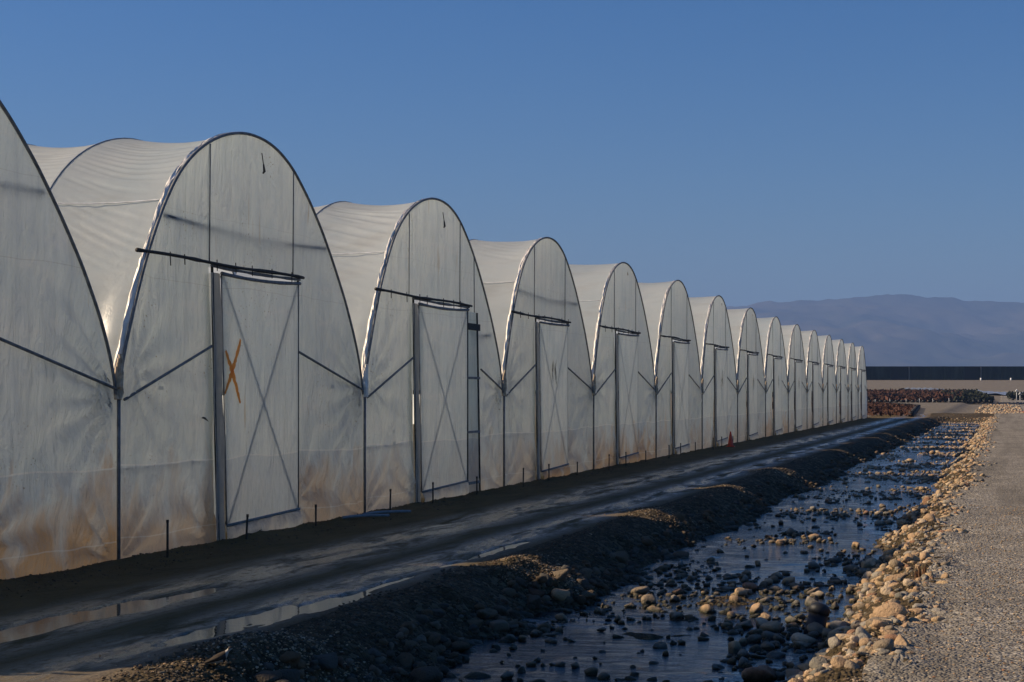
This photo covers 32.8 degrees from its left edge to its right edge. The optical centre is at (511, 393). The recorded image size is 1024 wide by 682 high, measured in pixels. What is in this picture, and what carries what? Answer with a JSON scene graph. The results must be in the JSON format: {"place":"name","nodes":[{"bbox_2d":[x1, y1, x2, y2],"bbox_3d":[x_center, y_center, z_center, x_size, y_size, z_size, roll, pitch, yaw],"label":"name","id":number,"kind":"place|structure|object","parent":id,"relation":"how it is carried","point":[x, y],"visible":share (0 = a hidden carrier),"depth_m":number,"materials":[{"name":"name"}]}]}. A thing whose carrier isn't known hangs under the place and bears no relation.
{"place":"outdoors","nodes":[
{"label":"outdoors","id":0,"kind":"place"},
{"bbox_2d":[0,413,930,681],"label":"dirt road","id":1,"kind":"structure","parent":0,"point":[310,565],"depth_m":24.01,"materials":[{"name":"soil"}]},
{"bbox_2d":[0,541,531,646],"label":"puddle water","id":2,"kind":"structure","parent":1,"relation":"on","point":[52,623],"depth_m":18.18,"materials":[{"name":"grey liquid"}]},
{"bbox_2d":[341,514,389,518],"bbox_3d":[-2.651,2.218,31.558,1.095,0.073,0.075,0,0,-43],"label":"loose pipe","id":3,"kind":"object","parent":1,"relation":"on","point":[365,515],"visible":1,"depth_m":31.54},
{"bbox_2d":[0,460,765,681],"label":"dirt clods","id":4,"kind":"object","parent":1,"relation":"on","point":[333,614],"visible":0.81,"depth_m":20.15,"materials":[{"name":"soil"}]},
{"bbox_2d":[362,510,410,513],"bbox_3d":[-2.342,2.224,32.666,0.076,0.073,1.242,0,0,42],"label":"loose pipe","id":5,"kind":"object","parent":1,"relation":"on","point":[391,511],"visible":0.91,"depth_m":32.68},
{"bbox_2d":[500,671,513,679],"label":"river stone","id":6,"kind":"object","parent":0,"point":[507,675],"visible":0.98,"depth_m":16.74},
{"bbox_2d":[0,0,1023,306],"label":"sky","id":7,"kind":"structure","parent":0,"point":[743,152],"materials":[{"name":"blue"}]},
{"bbox_2d":[112,413,996,681],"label":"stream bank","id":8,"kind":"structure","parent":0,"point":[802,466],"depth_m":21.80,"materials":[{"name":"soil"}]},
{"bbox_2d":[253,670,281,681],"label":"river stone","id":9,"kind":"object","parent":8,"relation":"on","point":[266,676],"visible":1,"depth_m":14.55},
{"bbox_2d":[275,669,299,681],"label":"river stone","id":10,"kind":"object","parent":8,"relation":"on","point":[292,675],"visible":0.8,"depth_m":14.75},
{"bbox_2d":[278,651,300,666],"bbox_3d":[-1.933,2.304,15.070,0.193,0.158,0.145,0,0,31],"label":"river stone","id":11,"kind":"object","parent":8,"relation":"on","point":[292,658],"visible":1,"depth_m":15.03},
{"bbox_2d":[316,652,337,670],"bbox_3d":[-1.683,2.404,15.523,0.291,0.179,0.188,-8,-11,23],"label":"river stone","id":12,"kind":"object","parent":8,"relation":"on","point":[328,661],"visible":0.81,"depth_m":15.45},
{"bbox_2d":[368,648,380,657],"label":"river stone","id":13,"kind":"object","parent":8,"relation":"on","point":[376,653],"visible":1,"depth_m":16.54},
{"bbox_2d":[369,665,381,674],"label":"river stone","id":14,"kind":"object","parent":8,"relation":"on","point":[375,669],"visible":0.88,"depth_m":16.15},
{"bbox_2d":[396,652,413,669],"bbox_3d":[-1.063,2.609,16.945,0.229,0.184,0.145,0,0,30],"label":"river stone","id":15,"kind":"object","parent":8,"relation":"on","point":[404,658],"visible":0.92,"depth_m":16.90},
{"bbox_2d":[410,666,440,681],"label":"river stone","id":16,"kind":"object","parent":8,"relation":"on","point":[427,674],"visible":0.99,"depth_m":16.40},
{"bbox_2d":[427,632,440,644],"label":"river stone","id":17,"kind":"object","parent":8,"relation":"on","point":[434,638],"visible":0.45,"depth_m":18.19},
{"bbox_2d":[449,641,470,651],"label":"river stone","id":18,"kind":"object","parent":8,"relation":"on","point":[462,646],"visible":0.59,"depth_m":18.54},
{"bbox_2d":[464,671,490,677],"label":"river stone","id":19,"kind":"object","parent":8,"relation":"on","point":[474,674],"visible":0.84,"depth_m":16.92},
{"bbox_2d":[478,608,497,618],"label":"river stone","id":20,"kind":"object","parent":8,"relation":"on","point":[485,612],"visible":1,"depth_m":19.99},
{"bbox_2d":[494,605,506,615],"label":"river stone","id":21,"kind":"object","parent":8,"relation":"on","point":[501,610],"visible":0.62,"depth_m":20.45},
{"bbox_2d":[526,595,540,608],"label":"river stone","id":22,"kind":"object","parent":8,"relation":"on","point":[535,600],"visible":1,"depth_m":21.82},
{"bbox_2d":[551,588,569,600],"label":"river stone","id":23,"kind":"object","parent":8,"relation":"on","point":[559,594],"visible":1,"depth_m":22.41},
{"bbox_2d":[552,569,568,580],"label":"river stone","id":24,"kind":"object","parent":8,"relation":"on","point":[562,574],"visible":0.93,"depth_m":22.83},
{"bbox_2d":[573,595,585,604],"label":"river stone","id":25,"kind":"object","parent":8,"relation":"on","point":[580,599],"visible":1,"depth_m":22.63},
{"bbox_2d":[576,579,588,588],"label":"river stone","id":26,"kind":"object","parent":8,"relation":"on","point":[584,583],"visible":0.88,"depth_m":23.30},
{"bbox_2d":[578,568,591,578],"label":"river stone","id":27,"kind":"object","parent":8,"relation":"on","point":[588,571],"visible":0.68,"depth_m":24.09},
{"bbox_2d":[581,590,594,598],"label":"river stone","id":28,"kind":"object","parent":8,"relation":"on","point":[587,594],"visible":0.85,"depth_m":22.88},
{"bbox_2d":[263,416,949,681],"bbox_3d":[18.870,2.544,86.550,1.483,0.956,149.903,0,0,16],"label":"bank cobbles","id":29,"kind":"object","parent":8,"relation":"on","point":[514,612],"visible":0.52,"depth_m":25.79,"materials":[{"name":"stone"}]},
{"bbox_2d":[614,551,628,563],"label":"river stone","id":30,"kind":"object","parent":8,"relation":"on","point":[622,557],"visible":0.61,"depth_m":26.70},
{"bbox_2d":[672,551,688,557],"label":"river stone","id":31,"kind":"object","parent":8,"relation":"on","point":[678,554],"visible":0.56,"depth_m":28.99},
{"bbox_2d":[699,604,713,612],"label":"river stone","id":32,"kind":"object","parent":8,"relation":"on","point":[705,608],"visible":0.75,"depth_m":21.79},
{"bbox_2d":[728,641,741,653],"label":"river stone","id":33,"kind":"object","parent":8,"relation":"on","point":[734,647],"visible":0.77,"depth_m":18.56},
{"bbox_2d":[748,634,761,642],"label":"river stone","id":34,"kind":"object","parent":8,"relation":"on","point":[753,638],"visible":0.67,"depth_m":19.25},
{"bbox_2d":[760,641,774,649],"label":"river stone","id":35,"kind":"object","parent":8,"relation":"on","point":[766,645],"visible":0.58,"depth_m":18.70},
{"bbox_2d":[761,631,774,638],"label":"river stone","id":36,"kind":"object","parent":8,"relation":"on","point":[767,634],"visible":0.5,"depth_m":19.45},
{"bbox_2d":[766,650,785,658],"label":"river stone","id":37,"kind":"object","parent":8,"relation":"on","point":[773,654],"visible":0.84,"depth_m":18.20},
{"bbox_2d":[786,668,800,678],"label":"river stone","id":38,"kind":"object","parent":8,"relation":"on","point":[790,672],"visible":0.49,"depth_m":16.12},
{"bbox_2d":[793,641,810,647],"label":"river stone","id":39,"kind":"object","parent":8,"relation":"on","point":[797,644],"visible":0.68,"depth_m":18.81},
{"bbox_2d":[791,632,816,645],"bbox_3d":[3.198,2.725,19.087,0.284,0.190,0.244,8,-15,25],"label":"river stone","id":40,"kind":"object","parent":8,"relation":"on","point":[797,636],"visible":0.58,"depth_m":18.99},
{"bbox_2d":[807,622,824,635],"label":"river stone","id":41,"kind":"object","parent":8,"relation":"on","point":[816,626],"visible":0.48,"depth_m":19.85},
{"bbox_2d":[803,602,829,633],"bbox_3d":[3.515,2.607,20.059,0.249,0.400,0.249,14,-6,0],"label":"river stone","id":42,"kind":"object","parent":8,"relation":"on","point":[819,613],"visible":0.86,"depth_m":19.98,"materials":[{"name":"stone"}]},
{"bbox_2d":[809,656,827,668],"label":"river stone","id":43,"kind":"object","parent":8,"relation":"on","point":[816,662],"visible":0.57,"depth_m":14.99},
{"bbox_2d":[828,636,840,648],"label":"river stone","id":44,"kind":"object","parent":8,"relation":"on","point":[833,642],"visible":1,"depth_m":16.16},
{"bbox_2d":[830,657,845,667],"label":"river stone","id":45,"kind":"object","parent":8,"relation":"on","point":[837,662],"visible":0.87,"depth_m":14.70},
{"bbox_2d":[830,621,846,629],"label":"river stone","id":46,"kind":"object","parent":8,"relation":"on","point":[835,624],"visible":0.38,"depth_m":19.86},
{"bbox_2d":[844,660,859,669],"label":"river stone","id":47,"kind":"object","parent":8,"relation":"on","point":[849,664],"visible":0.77,"depth_m":14.55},
{"bbox_2d":[855,626,871,637],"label":"river stone","id":48,"kind":"object","parent":8,"relation":"on","point":[860,629],"visible":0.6,"depth_m":16.18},
{"bbox_2d":[865,617,888,627],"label":"river stone","id":49,"kind":"object","parent":8,"relation":"on","point":[868,622],"visible":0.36,"depth_m":17.08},
{"bbox_2d":[872,619,887,628],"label":"river stone","id":50,"kind":"object","parent":8,"relation":"on","point":[880,624],"visible":0.85,"depth_m":16.63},
{"bbox_2d":[873,638,893,651],"bbox_3d":[3.258,2.233,15.244,0.184,0.170,0.238,-14,-2,17],"label":"river stone","id":51,"kind":"object","parent":8,"relation":"on","point":[887,643],"visible":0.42,"depth_m":15.15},
{"bbox_2d":[880,586,892,594],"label":"river stone","id":52,"kind":"object","parent":8,"relation":"on","point":[885,590],"visible":0.93,"depth_m":20.48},
{"bbox_2d":[880,629,898,634],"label":"river stone","id":53,"kind":"object","parent":8,"relation":"on","point":[883,632],"visible":0.48,"depth_m":16.35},
{"bbox_2d":[873,602,906,617],"bbox_3d":[3.858,2.252,17.757,0.359,0.261,0.217,8,-13,35],"label":"river stone","id":54,"kind":"object","parent":8,"relation":"on","point":[895,609],"visible":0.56,"depth_m":17.68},
{"bbox_2d":[886,573,905,580],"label":"river stone","id":55,"kind":"object","parent":8,"relation":"on","point":[895,576],"visible":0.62,"depth_m":22.20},
{"bbox_2d":[889,559,903,568],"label":"river stone","id":56,"kind":"object","parent":8,"relation":"on","point":[893,563],"visible":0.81,"depth_m":23.34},
{"bbox_2d":[894,634,908,645],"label":"river stone","id":57,"kind":"object","parent":8,"relation":"on","point":[900,639],"visible":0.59,"depth_m":15.58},
{"bbox_2d":[914,566,926,579],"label":"stone","id":58,"kind":"object","parent":8,"relation":"on","point":[918,573],"visible":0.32,"depth_m":21.93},
{"bbox_2d":[931,608,947,613],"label":"river stone","id":59,"kind":"object","parent":8,"relation":"on","point":[939,610],"visible":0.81,"depth_m":18.41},
{"bbox_2d":[597,672,609,679],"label":"river stone","id":60,"kind":"object","parent":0,"point":[603,676],"visible":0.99,"depth_m":16.78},
{"bbox_2d":[216,378,1023,535],"bbox_3d":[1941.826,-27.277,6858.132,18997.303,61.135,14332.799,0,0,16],"label":"ground","id":61,"kind":"structure","parent":0,"point":[981,385],"depth_m":459.93,"materials":[{"name":"soil"}]},
{"bbox_2d":[0,100,116,579],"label":"greenhouse","id":62,"kind":"object","parent":61,"relation":"on","point":[57,448],"visible":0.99,"depth_m":22.01,"materials":[{"name":"plastic"}]},
{"bbox_2d":[166,520,168,557],"bbox_3d":[-4.797,2.078,24.251,0.039,0.644,0.039,0,0,16],"label":"pipe stake","id":63,"kind":"object","parent":61,"relation":"on","point":[167,538],"visible":0.83,"depth_m":24.24,"materials":[{"name":"metal"}]},
{"bbox_2d":[28,132,363,559],"bbox_3d":[-18.437,-0.889,32.280,30.209,6.578,9.535,0,0,16],"label":"greenhouse","id":64,"kind":"object","parent":61,"relation":"on","point":[212,273],"visible":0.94,"depth_m":26.75,"materials":[{"name":"plastic"}]},
{"bbox_2d":[220,272,300,526],"bbox_3d":[-4.047,0.080,28.137,0.112,3.957,3.058,0,0,16],"label":"door","id":65,"kind":"structure","parent":64,"relation":"in","point":[260,316],"depth_m":28.05,"materials":[{"name":"white plastic"}]},
{"bbox_2d":[314,197,503,512],"bbox_3d":[-15.858,-0.886,41.366,30.208,6.548,9.535,0,0,16],"label":"greenhouse","id":66,"kind":"object","parent":61,"relation":"on","point":[410,277],"visible":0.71,"depth_m":35.94,"materials":[{"name":"plastic"}]},
{"bbox_2d":[418,302,468,492],"bbox_3d":[-1.459,0.075,37.256,0.114,3.943,3.369,0,0,16],"label":"door","id":67,"kind":"structure","parent":66,"relation":"in","point":[442,330],"depth_m":37.16,"materials":[{"name":"plastic"}]},
{"bbox_2d":[413,237,593,485],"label":"greenhouse","id":68,"kind":"object","parent":61,"relation":"on","point":[535,309],"visible":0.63,"depth_m":45.11,"materials":[{"name":"plastic"}]},
{"bbox_2d":[539,321,569,471],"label":"door","id":69,"kind":"structure","parent":68,"relation":"in","point":[553,337],"depth_m":46.26,"materials":[{"name":"plastic"}]},
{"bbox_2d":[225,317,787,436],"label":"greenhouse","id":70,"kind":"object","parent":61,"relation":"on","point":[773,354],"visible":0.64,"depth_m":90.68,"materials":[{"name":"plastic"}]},
{"bbox_2d":[774,358,781,431],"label":"door","id":71,"kind":"structure","parent":70,"relation":"in","point":[777,361],"depth_m":91.86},
{"bbox_2d":[535,262,655,468],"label":"greenhouse","id":72,"kind":"object","parent":61,"relation":"on","point":[618,338],"visible":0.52,"depth_m":54.16,"materials":[{"name":"plastic"}]},
{"bbox_2d":[617,333,638,458],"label":"door","id":73,"kind":"structure","parent":72,"relation":"in","point":[627,343],"depth_m":55.39,"materials":[{"name":"plastic"}]},
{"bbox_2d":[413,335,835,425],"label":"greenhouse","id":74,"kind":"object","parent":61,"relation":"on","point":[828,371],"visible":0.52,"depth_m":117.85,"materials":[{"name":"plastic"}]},
{"bbox_2d":[828,366,832,421],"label":"door","id":75,"kind":"structure","parent":74,"relation":"in","point":[830,368],"depth_m":119.02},
{"bbox_2d":[638,280,701,457],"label":"greenhouse","id":76,"kind":"object","parent":61,"relation":"on","point":[672,332],"visible":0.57,"depth_m":63.29,"materials":[{"name":"plastic"}]},
{"bbox_2d":[673,341,689,448],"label":"door","id":77,"kind":"structure","parent":76,"relation":"in","point":[681,349],"depth_m":64.46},
{"bbox_2d":[689,295,737,448],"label":"greenhouse","id":78,"kind":"object","parent":61,"relation":"on","point":[715,347],"visible":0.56,"depth_m":72.41,"materials":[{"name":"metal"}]},
{"bbox_2d":[715,348,727,441],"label":"door","id":79,"kind":"structure","parent":78,"relation":"in","point":[721,354],"depth_m":73.48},
{"bbox_2d":[458,403,1023,681],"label":"cobbles","id":80,"kind":"object","parent":61,"relation":"on","point":[866,584],"visible":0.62,"depth_m":26.18,"materials":[{"name":"stone"}]},
{"bbox_2d":[741,665,775,681],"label":"river stone","id":81,"kind":"object","parent":80,"relation":"on","point":[762,673],"visible":0.95,"depth_m":16.66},
{"bbox_2d":[727,307,764,441],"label":"greenhouse","id":82,"kind":"object","parent":61,"relation":"on","point":[747,347],"visible":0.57,"depth_m":81.53,"materials":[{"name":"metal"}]},
{"bbox_2d":[748,354,757,435],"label":"door","id":83,"kind":"structure","parent":82,"relation":"in","point":[752,358],"depth_m":82.50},
{"bbox_2d":[772,324,806,432],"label":"greenhouse","id":84,"kind":"object","parent":61,"relation":"on","point":[796,371],"visible":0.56,"depth_m":99.74,"materials":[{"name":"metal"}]},
{"bbox_2d":[795,361,801,427],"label":"door","id":85,"kind":"structure","parent":84,"relation":"in","point":[798,365],"depth_m":100.74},
{"bbox_2d":[801,330,822,428],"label":"greenhouse","id":86,"kind":"object","parent":61,"relation":"on","point":[814,411],"visible":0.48,"depth_m":108.81,"materials":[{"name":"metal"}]},
{"bbox_2d":[813,364,818,424],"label":"door","id":87,"kind":"structure","parent":86,"relation":"in","point":[815,366],"depth_m":109.64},
{"bbox_2d":[716,401,916,416],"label":"flower bed","id":88,"kind":"object","parent":61,"relation":"on","point":[890,409],"visible":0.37,"depth_m":189.57,"materials":[{"name":"orange plant"}]},
{"bbox_2d":[832,339,847,423],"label":"greenhouse","id":89,"kind":"object","parent":61,"relation":"on","point":[841,374],"visible":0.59,"depth_m":126.92,"materials":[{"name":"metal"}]},
{"bbox_2d":[841,368,844,419],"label":"door","id":90,"kind":"structure","parent":89,"relation":"in","point":[842,369],"depth_m":127.78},
{"bbox_2d":[844,343,857,420],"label":"greenhouse","id":91,"kind":"object","parent":61,"relation":"on","point":[851,365],"visible":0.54,"depth_m":135.99,"materials":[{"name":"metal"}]},
{"bbox_2d":[852,370,855,417],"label":"door","id":92,"kind":"structure","parent":91,"relation":"in","point":[853,371],"depth_m":136.85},
{"bbox_2d":[855,346,866,418],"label":"greenhouse","id":93,"kind":"object","parent":61,"relation":"on","point":[862,379],"visible":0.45,"depth_m":145.44,"materials":[{"name":"plastic"}]},
{"bbox_2d":[862,371,864,415],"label":"door","id":94,"kind":"structure","parent":93,"relation":"in","point":[863,372],"depth_m":146.45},
{"bbox_2d":[772,388,964,401],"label":"flower bed","id":95,"kind":"object","parent":61,"relation":"on","point":[904,395],"visible":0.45,"depth_m":315.68,"materials":[{"name":"orange plant"}]},
{"bbox_2d":[811,400,955,402],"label":"nursery pots","id":96,"kind":"object","parent":61,"relation":"on","point":[923,401],"visible":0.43,"depth_m":297.78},
{"bbox_2d":[886,402,920,416],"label":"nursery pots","id":97,"kind":"object","parent":61,"relation":"on","point":[916,410],"visible":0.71,"depth_m":181.09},
{"bbox_2d":[866,366,1023,379],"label":"shade house","id":98,"kind":"structure","parent":61,"relation":"on","point":[943,372],"depth_m":600.00,"materials":[{"name":"fabric"}]},
{"bbox_2d":[939,388,994,403],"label":"shrub bed","id":99,"kind":"object","parent":61,"relation":"on","point":[972,394],"visible":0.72,"depth_m":304.53,"materials":[{"name":"green plant"}]},
{"bbox_2d":[1005,391,1023,398],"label":"shrub bed","id":100,"kind":"object","parent":61,"relation":"on","point":[1010,394],"visible":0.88,"depth_m":321.21,"materials":[{"name":"green plant"}]},
{"bbox_2d":[441,422,979,681],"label":"stream water","id":101,"kind":"structure","parent":0,"point":[695,660],"depth_m":22.80,"materials":[{"name":"liquid"}]},
{"bbox_2d":[489,619,508,631],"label":"river stone","id":102,"kind":"object","parent":101,"relation":"in","point":[499,625],"visible":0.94,"depth_m":19.76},
{"bbox_2d":[554,613,568,621],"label":"river stone","id":103,"kind":"object","parent":101,"relation":"in","point":[562,617],"visible":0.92,"depth_m":21.02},
{"bbox_2d":[558,596,572,608],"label":"river stone","id":104,"kind":"object","parent":101,"relation":"in","point":[566,602],"visible":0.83,"depth_m":22.41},
{"bbox_2d":[630,586,649,596],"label":"river stone","id":105,"kind":"object","parent":101,"relation":"in","point":[638,591],"visible":0.91,"depth_m":23.62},
{"bbox_2d":[641,594,655,605],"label":"river stone","id":106,"kind":"object","parent":101,"relation":"in","point":[648,599],"visible":0.88,"depth_m":22.64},
{"bbox_2d":[653,641,667,648],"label":"river stone","id":107,"kind":"object","parent":101,"relation":"in","point":[660,645],"visible":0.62,"depth_m":18.81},
{"bbox_2d":[731,587,747,596],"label":"river stone","id":108,"kind":"object","parent":101,"relation":"in","point":[741,592],"visible":0.75,"depth_m":23.42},
{"bbox_2d":[736,620,753,628],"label":"river stone","id":109,"kind":"object","parent":101,"relation":"in","point":[746,624],"visible":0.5,"depth_m":20.45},
{"bbox_2d":[742,582,756,591],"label":"river stone","id":110,"kind":"object","parent":101,"relation":"in","point":[749,585],"visible":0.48,"depth_m":24.21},
{"bbox_2d":[749,602,761,614],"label":"river stone","id":111,"kind":"object","parent":101,"relation":"in","point":[755,608],"visible":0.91,"depth_m":21.64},
{"bbox_2d":[755,617,768,626],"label":"river stone","id":112,"kind":"object","parent":101,"relation":"in","point":[760,621],"visible":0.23,"depth_m":20.48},
{"bbox_2d":[759,620,780,632],"bbox_3d":[2.995,2.717,20.083,0.242,0.189,0.282,-7,-5,42],"label":"river stone","id":113,"kind":"object","parent":101,"relation":"in","point":[773,626],"visible":0.65,"depth_m":19.99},
{"bbox_2d":[785,616,797,623],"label":"river stone","id":114,"kind":"object","parent":101,"relation":"in","point":[789,619],"visible":0.76,"depth_m":20.73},
{"bbox_2d":[843,564,858,571],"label":"river stone","id":115,"kind":"object","parent":101,"relation":"in","point":[850,567],"visible":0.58,"depth_m":26.92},
{"bbox_2d":[726,294,1023,365],"bbox_3d":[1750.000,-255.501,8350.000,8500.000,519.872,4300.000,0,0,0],"label":"mountains","id":116,"kind":"structure","parent":0,"point":[898,330],"depth_m":8066.67,"materials":[{"name":"stone"}]},
{"bbox_2d":[862,391,1023,681],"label":"gravel ground","id":117,"kind":"structure","parent":0,"point":[1004,481],"depth_m":20.39,"materials":[{"name":"gravel"}]},
{"bbox_2d":[99,456,1023,681],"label":"gravel stones","id":118,"kind":"object","parent":117,"relation":"on","point":[546,570],"visible":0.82,"depth_m":16.85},
{"bbox_2d":[204,646,234,663],"bbox_3d":[-2.431,2.168,14.439,0.283,0.128,0.118,-6,1,-12],"label":"bird","id":119,"kind":"object","parent":118,"relation":"on","point":[220,657],"visible":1,"depth_m":14.41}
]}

